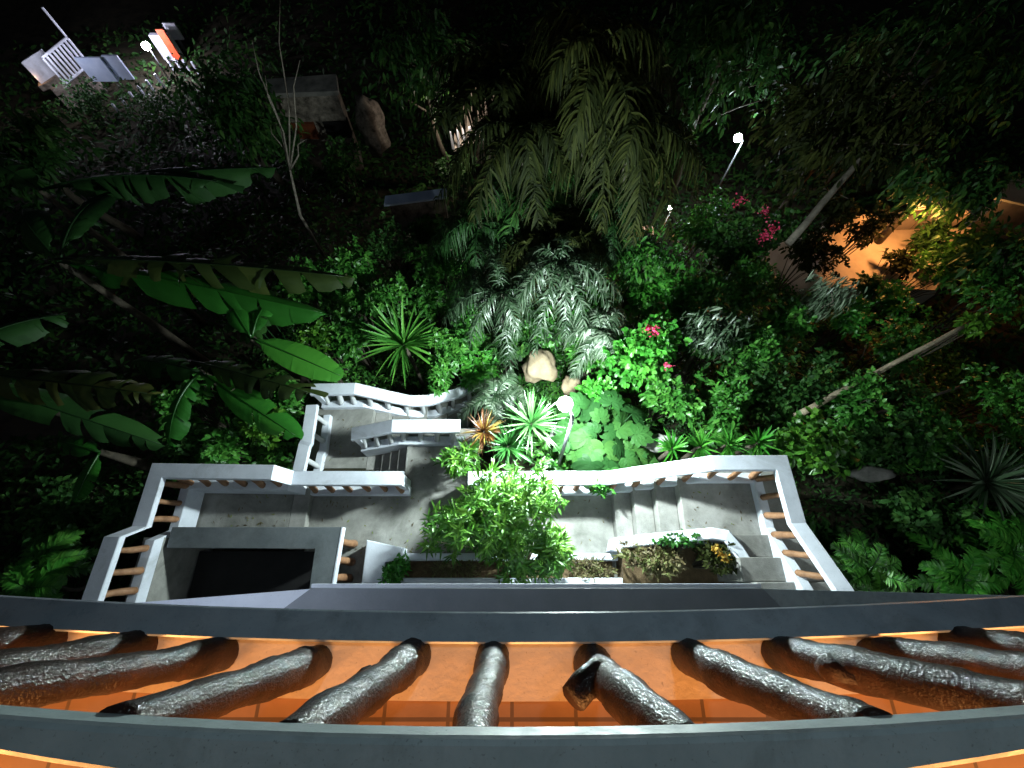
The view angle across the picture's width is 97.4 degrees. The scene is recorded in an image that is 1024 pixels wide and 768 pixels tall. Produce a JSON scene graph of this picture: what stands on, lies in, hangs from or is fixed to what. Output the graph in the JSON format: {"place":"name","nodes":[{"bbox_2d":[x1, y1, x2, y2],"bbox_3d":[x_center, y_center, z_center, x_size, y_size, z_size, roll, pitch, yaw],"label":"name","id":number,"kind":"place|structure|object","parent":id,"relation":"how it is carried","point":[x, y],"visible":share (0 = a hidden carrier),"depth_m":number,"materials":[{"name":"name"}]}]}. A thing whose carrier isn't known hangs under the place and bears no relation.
{"place":"outdoors","nodes":[
{"label":"outdoors","id":0,"kind":"place"},
{"bbox_2d":[124,480,293,601],"bbox_3d":[-5.235,2.842,8.442,2.030,1.650,2.200,0,66,0],"label":"landing","id":1,"kind":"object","parent":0,"point":[172,578],"visible":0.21,"depth_m":8.49,"materials":[{"name":"concrete"}]},
{"bbox_2d":[81,463,411,602],"bbox_3d":[-4.110,2.608,7.868,4.240,2.110,2.211,0,66,0],"label":"garden railing","id":2,"kind":"object","parent":1,"relation":"on","point":[196,483],"visible":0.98,"depth_m":7.78,"materials":[{"name":"white paint"}]},
{"bbox_2d":[307,396,377,467],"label":"path","id":3,"kind":"structure","parent":0,"point":[347,449],"depth_m":9.96,"materials":[{"name":"concrete"}]},
{"bbox_2d":[293,405,332,470],"bbox_3d":[-4.170,1.286,9.642,0.340,1.110,1.404,0,66,0],"label":"garden railing","id":4,"kind":"object","parent":3,"relation":"on","point":[303,460],"visible":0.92,"depth_m":9.33,"materials":[{"name":"white paint"}]},
{"bbox_2d":[310,383,495,418],"bbox_3d":[-2.281,0.384,10.906,4.084,2.670,0.905,-16,67,-7],"label":"garden railing","id":5,"kind":"object","parent":3,"relation":"on","point":[339,391],"visible":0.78,"depth_m":10.17,"materials":[{"name":"white paint"}]},
{"bbox_2d":[351,419,463,456],"bbox_3d":[-2.085,1.128,9.209,2.170,1.390,0.384,0,66,0],"label":"garden railing","id":6,"kind":"object","parent":3,"relation":"on","point":[361,435],"visible":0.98,"depth_m":8.78,"materials":[{"name":"white paint"}]},
{"bbox_2d":[0,0,1023,599],"bbox_3d":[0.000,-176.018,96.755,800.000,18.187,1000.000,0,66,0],"label":"ground","id":7,"kind":"structure","parent":0,"point":[28,22],"depth_m":23.61,"materials":[{"name":"soil"}]},
{"bbox_2d":[0,557,85,598],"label":"fern","id":8,"kind":"object","parent":7,"relation":"on","point":[49,579],"visible":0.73,"depth_m":7.44,"materials":[{"name":"green plant"}]},
{"bbox_2d":[0,529,98,592],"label":"fern","id":9,"kind":"object","parent":7,"relation":"on","point":[55,543],"visible":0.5,"depth_m":8.01,"materials":[{"name":"green plant"}]},
{"bbox_2d":[18,458,108,532],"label":"bush","id":10,"kind":"object","parent":7,"relation":"on","point":[63,504],"visible":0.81,"depth_m":8.59,"materials":[{"name":"green plant"}]},
{"bbox_2d":[21,6,107,110],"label":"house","id":11,"kind":"structure","parent":7,"relation":"on","point":[45,71],"depth_m":26.45,"materials":[{"name":"white paint"}]},
{"bbox_2d":[0,101,143,240],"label":"tree","id":12,"kind":"object","parent":7,"relation":"on","point":[36,149],"visible":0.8,"depth_m":14.82,"materials":[{"name":"green plant"}]},
{"bbox_2d":[41,76,111,123],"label":"bush","id":13,"kind":"object","parent":7,"relation":"on","point":[91,97],"visible":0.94,"depth_m":25.84,"materials":[{"name":"green plant"}]},
{"bbox_2d":[0,314,164,450],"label":"banana plant","id":14,"kind":"object","parent":7,"relation":"on","point":[73,408],"visible":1,"depth_m":7.36,"materials":[{"name":"green plant"}]},
{"bbox_2d":[57,435,152,501],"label":"banana plant","id":15,"kind":"object","parent":7,"relation":"on","point":[83,487],"visible":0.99,"depth_m":8.15,"materials":[{"name":"green plant"}]},
{"bbox_2d":[86,488,139,546],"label":"bush","id":16,"kind":"object","parent":7,"relation":"on","point":[117,516],"visible":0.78,"depth_m":8.53,"materials":[{"name":"green plant"}]},
{"bbox_2d":[0,152,275,324],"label":"banana plant","id":17,"kind":"object","parent":7,"relation":"on","point":[149,186],"visible":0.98,"depth_m":10.26,"materials":[{"name":"green plant"}]},
{"bbox_2d":[110,77,188,142],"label":"bush","id":18,"kind":"object","parent":7,"relation":"on","point":[152,109],"visible":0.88,"depth_m":25.79,"materials":[{"name":"green plant"}]},
{"bbox_2d":[10,190,353,368],"bbox_3d":[-7.247,-1.760,11.681,7.806,5.709,2.358,22,68,9],"label":"banana plant","id":19,"kind":"object","parent":7,"relation":"on","point":[246,289],"visible":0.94,"depth_m":9.17,"materials":[{"name":"green plant"}]},
{"bbox_2d":[147,367,229,441],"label":"bush","id":20,"kind":"object","parent":7,"relation":"on","point":[169,395],"visible":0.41,"depth_m":9.59,"materials":[{"name":"green plant"}]},
{"bbox_2d":[195,422,252,463],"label":"bush","id":21,"kind":"object","parent":7,"relation":"on","point":[224,451],"visible":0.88,"depth_m":8.93,"materials":[{"name":"green plant"}]},
{"bbox_2d":[131,355,327,450],"bbox_3d":[-5.503,0.915,9.463,4.252,3.373,1.767,8,67,4],"label":"banana plant","id":22,"kind":"object","parent":7,"relation":"on","point":[243,399],"visible":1,"depth_m":8.19,"materials":[{"name":"green plant"}]},
{"bbox_2d":[161,43,309,187],"bbox_3d":[-11.286,-10.604,19.410,4.817,6.134,5.243,-25,69,-10],"label":"tree","id":23,"kind":"object","parent":7,"relation":"on","point":[246,120],"visible":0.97,"depth_m":17.71,"materials":[{"name":"green plant"}]},
{"bbox_2d":[166,527,357,598],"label":"stairwell parapet","id":24,"kind":"structure","parent":7,"relation":"on","point":[221,573],"depth_m":8.14,"materials":[{"name":"white paint"}]},
{"bbox_2d":[223,299,343,388],"bbox_3d":[-4.835,-0.349,10.719,1.083,3.788,3.034,-41,73,-16],"label":"banana plant","id":25,"kind":"object","parent":7,"relation":"on","point":[300,361],"visible":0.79,"depth_m":9.16,"materials":[{"name":"green plant"}]},
{"bbox_2d":[260,124,316,195],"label":"bush","id":26,"kind":"object","parent":7,"relation":"on","point":[300,162],"visible":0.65,"depth_m":19.73,"materials":[{"name":"green plant"}]},
{"bbox_2d":[254,74,363,172],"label":"old building","id":27,"kind":"structure","parent":7,"relation":"on","point":[321,113],"depth_m":20.61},
{"bbox_2d":[309,235,371,322],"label":"bush","id":28,"kind":"object","parent":7,"relation":"on","point":[355,270],"visible":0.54,"depth_m":12.46,"materials":[{"name":"green plant"}]},
{"bbox_2d":[327,306,375,373],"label":"bush","id":29,"kind":"object","parent":7,"relation":"on","point":[349,337],"visible":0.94,"depth_m":10.99,"materials":[{"name":"green plant"}]},
{"bbox_2d":[355,94,390,157],"bbox_3d":[-6.344,-11.578,20.293,1.316,3.148,1.197,35,71,14],"label":"boulder","id":30,"kind":"object","parent":7,"relation":"on","point":[370,118],"visible":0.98,"depth_m":19.77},
{"bbox_2d":[357,271,414,331],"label":"bush","id":31,"kind":"object","parent":7,"relation":"on","point":[380,295],"visible":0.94,"depth_m":11.83,"materials":[{"name":"green plant"}]},
{"bbox_2d":[365,211,418,298],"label":"bush","id":32,"kind":"object","parent":7,"relation":"on","point":[389,251],"visible":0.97,"depth_m":13.52,"materials":[{"name":"green plant"}]},
{"bbox_2d":[356,294,453,389],"bbox_3d":[-2.554,-0.521,11.363,2.348,4.204,2.112,17,68,7],"label":"pandanus","id":33,"kind":"object","parent":7,"relation":"on","point":[402,341],"visible":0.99,"depth_m":10.32,"materials":[{"name":"green plant"}]},
{"bbox_2d":[384,188,448,263],"bbox_3d":[-3.319,-5.576,17.483,2.197,4.380,0.414,-9,67,-4],"label":"lean to","id":34,"kind":"object","parent":7,"relation":"on","point":[405,208],"visible":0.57,"depth_m":15.88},
{"bbox_2d":[356,0,480,183],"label":"tree","id":35,"kind":"object","parent":7,"relation":"on","point":[423,53],"visible":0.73,"depth_m":16.15,"materials":[{"name":"green plant"}]},
{"bbox_2d":[403,277,461,333],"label":"bush","id":36,"kind":"object","parent":7,"relation":"on","point":[430,290],"visible":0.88,"depth_m":12.34,"materials":[{"name":"green plant"}]},
{"bbox_2d":[402,240,470,319],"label":"bush","id":37,"kind":"object","parent":7,"relation":"on","point":[451,262],"visible":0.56,"depth_m":12.73,"materials":[{"name":"green plant"}]},
{"bbox_2d":[425,318,478,382],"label":"bush","id":38,"kind":"object","parent":7,"relation":"on","point":[455,345],"visible":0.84,"depth_m":10.87,"materials":[{"name":"green plant"}]},
{"bbox_2d":[304,428,617,583],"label":"walkway","id":39,"kind":"structure","parent":7,"relation":"on","point":[383,521],"depth_m":8.72,"materials":[{"name":"concrete"}]},
{"bbox_2d":[362,540,406,583],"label":"planter pier","id":40,"kind":"structure","parent":39,"relation":"on","point":[378,555],"depth_m":7.99,"materials":[{"name":"white paint"}]},
{"bbox_2d":[404,561,612,577],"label":"soil","id":41,"kind":"structure","parent":39,"relation":"on","point":[416,568],"depth_m":8.24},
{"bbox_2d":[416,456,571,583],"bbox_3d":[-0.292,2.283,7.565,2.498,2.430,2.306,0,66,0],"label":"planter shrub","id":42,"kind":"object","parent":41,"relation":"on","point":[499,510],"visible":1,"depth_m":6.96,"materials":[{"name":"green plant"}]},
{"bbox_2d":[421,196,526,332],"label":"palm tree","id":43,"kind":"object","parent":7,"relation":"on","point":[459,227],"visible":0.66,"depth_m":11.17,"materials":[{"name":"green plant"}]},
{"bbox_2d":[457,371,526,427],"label":"palm tree","id":44,"kind":"object","parent":7,"relation":"on","point":[509,394],"visible":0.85,"depth_m":9.45,"materials":[{"name":"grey plant"}]},
{"bbox_2d":[424,37,571,267],"bbox_3d":[-0.143,-5.733,13.739,4.029,8.128,4.431,0,66,0],"label":"palm tree","id":45,"kind":"object","parent":7,"relation":"on","point":[489,77],"visible":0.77,"depth_m":10.29,"materials":[{"name":"green plant"}]},
{"bbox_2d":[439,252,569,380],"bbox_3d":[-0.306,-1.570,12.196,3.024,4.694,3.378,-40,72,-16],"label":"palm tree","id":46,"kind":"object","parent":7,"relation":"on","point":[502,302],"visible":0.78,"depth_m":10.19,"materials":[{"name":"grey plant"}]},
{"bbox_2d":[0,0,1023,600],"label":"undergrowth","id":47,"kind":"object","parent":7,"relation":"on","point":[38,442],"visible":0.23,"depth_m":19.71,"materials":[{"name":"green plant"}]},
{"bbox_2d":[0,584,1023,767],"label":"house","id":48,"kind":"structure","parent":7,"relation":"on","point":[536,681],"depth_m":1.44,"materials":[{"name":"paint"}]},
{"bbox_2d":[0,595,1023,767],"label":"balcony railing","id":49,"kind":"object","parent":48,"relation":"attached to","point":[964,674],"visible":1,"depth_m":0.94,"materials":[{"name":"metal"}]},
{"bbox_2d":[433,98,609,233],"bbox_3d":[0.177,-4.482,13.112,4.425,7.385,3.968,0,66,0],"label":"palm tree","id":50,"kind":"object","parent":7,"relation":"on","point":[528,146],"visible":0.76,"depth_m":9.94,"materials":[{"name":"green plant"}]},
{"bbox_2d":[452,155,597,284],"bbox_3d":[0.392,-3.557,13.383,4.149,5.999,3.505,0,66,0],"label":"palm tree","id":51,"kind":"object","parent":7,"relation":"on","point":[512,221],"visible":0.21,"depth_m":11.15,"materials":[{"name":"green plant"}]},
{"bbox_2d":[497,389,564,453],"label":"agave","id":52,"kind":"object","parent":7,"relation":"on","point":[537,422],"visible":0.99,"depth_m":8.39,"materials":[{"name":"green plant"}]},
{"bbox_2d":[482,205,612,323],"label":"palm tree","id":53,"kind":"object","parent":7,"relation":"on","point":[525,241],"visible":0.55,"depth_m":10.65,"materials":[{"name":"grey plant"}]},
{"bbox_2d":[495,234,623,357],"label":"palm tree","id":54,"kind":"object","parent":7,"relation":"on","point":[571,272],"visible":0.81,"depth_m":9.97,"materials":[{"name":"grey plant"}]},
{"bbox_2d":[138,261,1023,476],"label":"ground cover","id":55,"kind":"object","parent":7,"relation":"on","point":[565,465],"visible":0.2,"depth_m":12.71,"materials":[{"name":"green plant"}]},
{"bbox_2d":[547,306,629,379],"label":"palm tree","id":56,"kind":"object","parent":7,"relation":"on","point":[600,337],"visible":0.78,"depth_m":10.07,"materials":[{"name":"grey plant"}]},
{"bbox_2d":[550,390,653,490],"bbox_3d":[1.853,1.284,9.425,2.155,1.607,2.063,0,66,0],"label":"lobed leaf plant","id":57,"kind":"object","parent":7,"relation":"on","point":[586,449],"visible":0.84,"depth_m":8.99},
{"bbox_2d":[519,2,688,255],"bbox_3d":[1.991,-5.233,13.048,4.760,8.996,4.747,0,66,0],"label":"palm tree","id":58,"kind":"object","parent":7,"relation":"on","point":[611,70],"visible":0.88,"depth_m":9.59,"materials":[{"name":"green plant"}]},
{"bbox_2d":[556,181,664,305],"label":"palm tree","id":59,"kind":"object","parent":7,"relation":"on","point":[610,241],"visible":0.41,"depth_m":11.29,"materials":[{"name":"green plant"}]},
{"bbox_2d":[540,89,713,291],"bbox_3d":[2.768,-4.567,13.121,4.258,7.684,4.274,0,66,0],"label":"palm tree","id":60,"kind":"object","parent":7,"relation":"on","point":[671,138],"visible":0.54,"depth_m":10.07,"materials":[{"name":"green plant"}]},
{"bbox_2d":[588,310,692,402],"bbox_3d":[2.699,-0.121,10.794,1.855,4.225,2.086,17,68,7],"label":"bush","id":61,"kind":"object","parent":7,"relation":"on","point":[636,362],"visible":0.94,"depth_m":9.56,"materials":[{"name":"green plant"}]},
{"bbox_2d":[604,224,707,325],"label":"tree","id":62,"kind":"object","parent":7,"relation":"on","point":[647,263],"visible":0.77,"depth_m":11.57,"materials":[{"name":"green plant"}]},
{"bbox_2d":[617,257,703,334],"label":"bush","id":63,"kind":"object","parent":7,"relation":"on","point":[650,297],"visible":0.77,"depth_m":11.86,"materials":[{"name":"green plant"}]},
{"bbox_2d":[638,365,706,430],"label":"bush","id":64,"kind":"object","parent":7,"relation":"on","point":[677,401],"visible":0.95,"depth_m":9.67,"materials":[{"name":"green plant"}]},
{"bbox_2d":[606,527,748,557],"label":"planter wall","id":65,"kind":"structure","parent":7,"relation":"on","point":[714,535],"depth_m":7.55,"materials":[{"name":"white paint"}]},
{"bbox_2d":[616,545,723,583],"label":"soil","id":66,"kind":"structure","parent":65,"relation":"in","point":[692,575],"depth_m":7.90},
{"bbox_2d":[612,540,689,581],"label":"vine","id":67,"kind":"object","parent":66,"relation":"on","point":[666,559],"visible":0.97,"depth_m":7.59,"materials":[{"name":"green plant"}]},
{"bbox_2d":[691,540,737,576],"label":"flowering plant","id":68,"kind":"object","parent":66,"relation":"on","point":[715,556],"visible":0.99,"depth_m":7.33,"materials":[{"name":"green plant"}]},
{"bbox_2d":[649,260,736,332],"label":"bush","id":69,"kind":"object","parent":7,"relation":"on","point":[711,287],"visible":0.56,"depth_m":11.79,"materials":[{"name":"green plant"}]},
{"bbox_2d":[611,471,789,548],"bbox_3d":[3.348,2.437,8.564,2.805,1.550,1.360,0,66,0],"label":"stair flight","id":70,"kind":"object","parent":7,"relation":"on","point":[657,509],"visible":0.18,"depth_m":7.96,"materials":[{"name":"concrete"}]},
{"bbox_2d":[468,455,853,590],"bbox_3d":[1.892,2.453,7.553,5.386,2.810,2.245,0,66,0],"label":"garden railing","id":71,"kind":"object","parent":70,"relation":"on","point":[665,474],"visible":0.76,"depth_m":7.44,"materials":[{"name":"white paint"}]},
{"bbox_2d":[669,185,736,271],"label":"bush","id":72,"kind":"object","parent":7,"relation":"on","point":[697,222],"visible":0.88,"depth_m":14.18,"materials":[{"name":"green plant"}]},
{"bbox_2d":[671,306,759,380],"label":"tree","id":73,"kind":"object","parent":7,"relation":"on","point":[708,335],"visible":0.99,"depth_m":9.57,"materials":[{"name":"grey plant"}]},
{"bbox_2d":[679,299,756,385],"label":"bush","id":74,"kind":"object","parent":7,"relation":"on","point":[726,354],"visible":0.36,"depth_m":10.64,"materials":[{"name":"green plant"}]},
{"bbox_2d":[692,358,762,447],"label":"bush","id":75,"kind":"object","parent":7,"relation":"on","point":[732,403],"visible":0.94,"depth_m":9.71,"materials":[{"name":"green plant"}]},
{"bbox_2d":[651,0,808,203],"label":"tree","id":76,"kind":"object","parent":7,"relation":"on","point":[721,43],"visible":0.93,"depth_m":14.64,"materials":[{"name":"green plant"}]},
{"bbox_2d":[693,193,806,289],"bbox_3d":[7.274,-3.982,14.483,3.106,4.828,2.106,-8,67,-3],"label":"bougainvillea","id":77,"kind":"object","parent":7,"relation":"on","point":[728,248],"visible":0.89,"depth_m":13.19,"materials":[{"name":"green plant"}]},
{"bbox_2d":[719,251,781,321],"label":"bush","id":78,"kind":"object","parent":7,"relation":"on","point":[752,289],"visible":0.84,"depth_m":12.34,"materials":[{"name":"green plant"}]},
{"bbox_2d":[718,324,783,384],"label":"bush","id":79,"kind":"object","parent":7,"relation":"on","point":[763,339],"visible":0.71,"depth_m":10.59,"materials":[{"name":"green plant"}]},
{"bbox_2d":[698,535,830,590],"bbox_3d":[4.250,3.265,7.866,1.500,2.170,1.085,0,66,0],"label":"stair flight","id":80,"kind":"object","parent":7,"relation":"on","point":[762,565],"visible":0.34,"depth_m":7.11,"materials":[{"name":"concrete"}]},
{"bbox_2d":[713,347,824,422],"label":"bush","id":81,"kind":"object","parent":7,"relation":"on","point":[771,388],"visible":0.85,"depth_m":10.14,"materials":[{"name":"green plant"}]},
{"bbox_2d":[746,290,817,351],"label":"bush","id":82,"kind":"object","parent":7,"relation":"on","point":[787,321],"visible":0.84,"depth_m":11.22,"materials":[{"name":"green plant"}]},
{"bbox_2d":[763,406,861,479],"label":"bush","id":83,"kind":"object","parent":7,"relation":"on","point":[816,448],"visible":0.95,"depth_m":8.17,"materials":[{"name":"green plant"}]},
{"bbox_2d":[775,227,850,291],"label":"bush","id":84,"kind":"object","parent":7,"relation":"on","point":[807,250],"visible":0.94,"depth_m":14.15,"materials":[{"name":"green plant"}]},
{"bbox_2d":[770,270,867,350],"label":"tree","id":85,"kind":"object","parent":7,"relation":"on","point":[829,297],"visible":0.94,"depth_m":10.43,"materials":[{"name":"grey plant"}]},
{"bbox_2d":[790,347,879,420],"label":"bush","id":86,"kind":"object","parent":7,"relation":"on","point":[814,390],"visible":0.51,"depth_m":10.27,"materials":[{"name":"green plant"}]},
{"bbox_2d":[802,293,883,356],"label":"bush","id":87,"kind":"object","parent":7,"relation":"on","point":[850,320],"visible":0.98,"depth_m":12.24,"materials":[{"name":"green plant"}]},
{"bbox_2d":[741,24,967,245],"bbox_3d":[9.319,-6.678,14.572,5.009,8.175,5.114,0,66,0],"label":"tree","id":88,"kind":"object","parent":7,"relation":"on","point":[852,129],"visible":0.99,"depth_m":11.96,"materials":[{"name":"green plant"}]},
{"bbox_2d":[819,365,904,433],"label":"bush","id":89,"kind":"object","parent":7,"relation":"on","point":[855,412],"visible":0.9,"depth_m":9.77,"materials":[{"name":"green plant"}]},
{"bbox_2d":[762,209,970,311],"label":"garden house","id":90,"kind":"structure","parent":7,"relation":"on","point":[868,259],"depth_m":15.77,"materials":[{"name":"paint"}]},
{"bbox_2d":[829,528,917,591],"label":"fern","id":91,"kind":"object","parent":7,"relation":"on","point":[861,559],"visible":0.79,"depth_m":7.37,"materials":[{"name":"plant"}]},
{"bbox_2d":[843,200,909,256],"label":"bush","id":92,"kind":"object","parent":7,"relation":"on","point":[876,226],"visible":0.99,"depth_m":14.30,"materials":[{"name":"green plant"}]},
{"bbox_2d":[852,314,930,375],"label":"bush","id":93,"kind":"object","parent":7,"relation":"on","point":[894,349],"visible":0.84,"depth_m":11.89,"materials":[{"name":"green plant"}]},
{"bbox_2d":[857,278,931,333],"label":"bush","id":94,"kind":"object","parent":7,"relation":"on","point":[892,292],"visible":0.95,"depth_m":13.35,"materials":[{"name":"green plant"}]},
{"bbox_2d":[838,406,951,474],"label":"bush","id":95,"kind":"object","parent":7,"relation":"on","point":[874,441],"visible":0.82,"depth_m":9.09,"materials":[{"name":"green plant"}]},
{"bbox_2d":[795,0,1023,196],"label":"tree","id":96,"kind":"object","parent":7,"relation":"on","point":[968,68],"visible":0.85,"depth_m":14.89,"materials":[{"name":"green plant"}]},
{"bbox_2d":[867,475,981,552],"bbox_3d":[7.893,2.550,8.571,1.390,1.441,1.591,-33,70,-13],"label":"bush","id":97,"kind":"object","parent":7,"relation":"on","point":[903,513],"visible":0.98,"depth_m":8.38,"materials":[{"name":"green plant"}]},
{"bbox_2d":[890,240,964,306],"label":"bush","id":98,"kind":"object","parent":7,"relation":"on","point":[922,263],"visible":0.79,"depth_m":13.95,"materials":[{"name":"green plant"}]},
{"bbox_2d":[893,395,974,470],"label":"bush","id":99,"kind":"object","parent":7,"relation":"on","point":[941,446],"visible":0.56,"depth_m":9.31,"materials":[{"name":"green plant"}]},
{"bbox_2d":[870,150,1023,244],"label":"tree","id":100,"kind":"object","parent":7,"relation":"on","point":[950,202],"visible":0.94,"depth_m":13.14,"materials":[{"name":"green plant"}]},
{"bbox_2d":[904,532,1002,594],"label":"fern","id":101,"kind":"object","parent":7,"relation":"on","point":[948,572],"visible":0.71,"depth_m":7.47,"materials":[{"name":"green plant"}]},
{"bbox_2d":[926,211,1023,300],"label":"tree","id":102,"kind":"object","parent":7,"relation":"on","point":[980,250],"visible":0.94,"depth_m":13.02,"materials":[{"name":"green plant"}]},
{"bbox_2d":[926,264,1023,333],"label":"bush","id":103,"kind":"object","parent":7,"relation":"on","point":[980,292],"visible":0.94,"depth_m":12.91,"materials":[{"name":"green plant"}]},
{"bbox_2d":[933,433,1023,520],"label":"agave","id":104,"kind":"object","parent":7,"relation":"on","point":[1004,480],"visible":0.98,"depth_m":8.36,"materials":[{"name":"green plant"}]},
{"bbox_2d":[949,362,1023,444],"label":"bush","id":105,"kind":"object","parent":7,"relation":"on","point":[999,395],"visible":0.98,"depth_m":10.02,"materials":[{"name":"green plant"}]},
{"bbox_2d":[951,509,1023,594],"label":"fern","id":106,"kind":"object","parent":7,"relation":"on","point":[1007,556],"visible":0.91,"depth_m":7.61,"materials":[{"name":"green plant"}]},
{"bbox_2d":[964,179,1023,250],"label":"shed","id":107,"kind":"structure","parent":7,"relation":"on","point":[1012,204],"depth_m":15.79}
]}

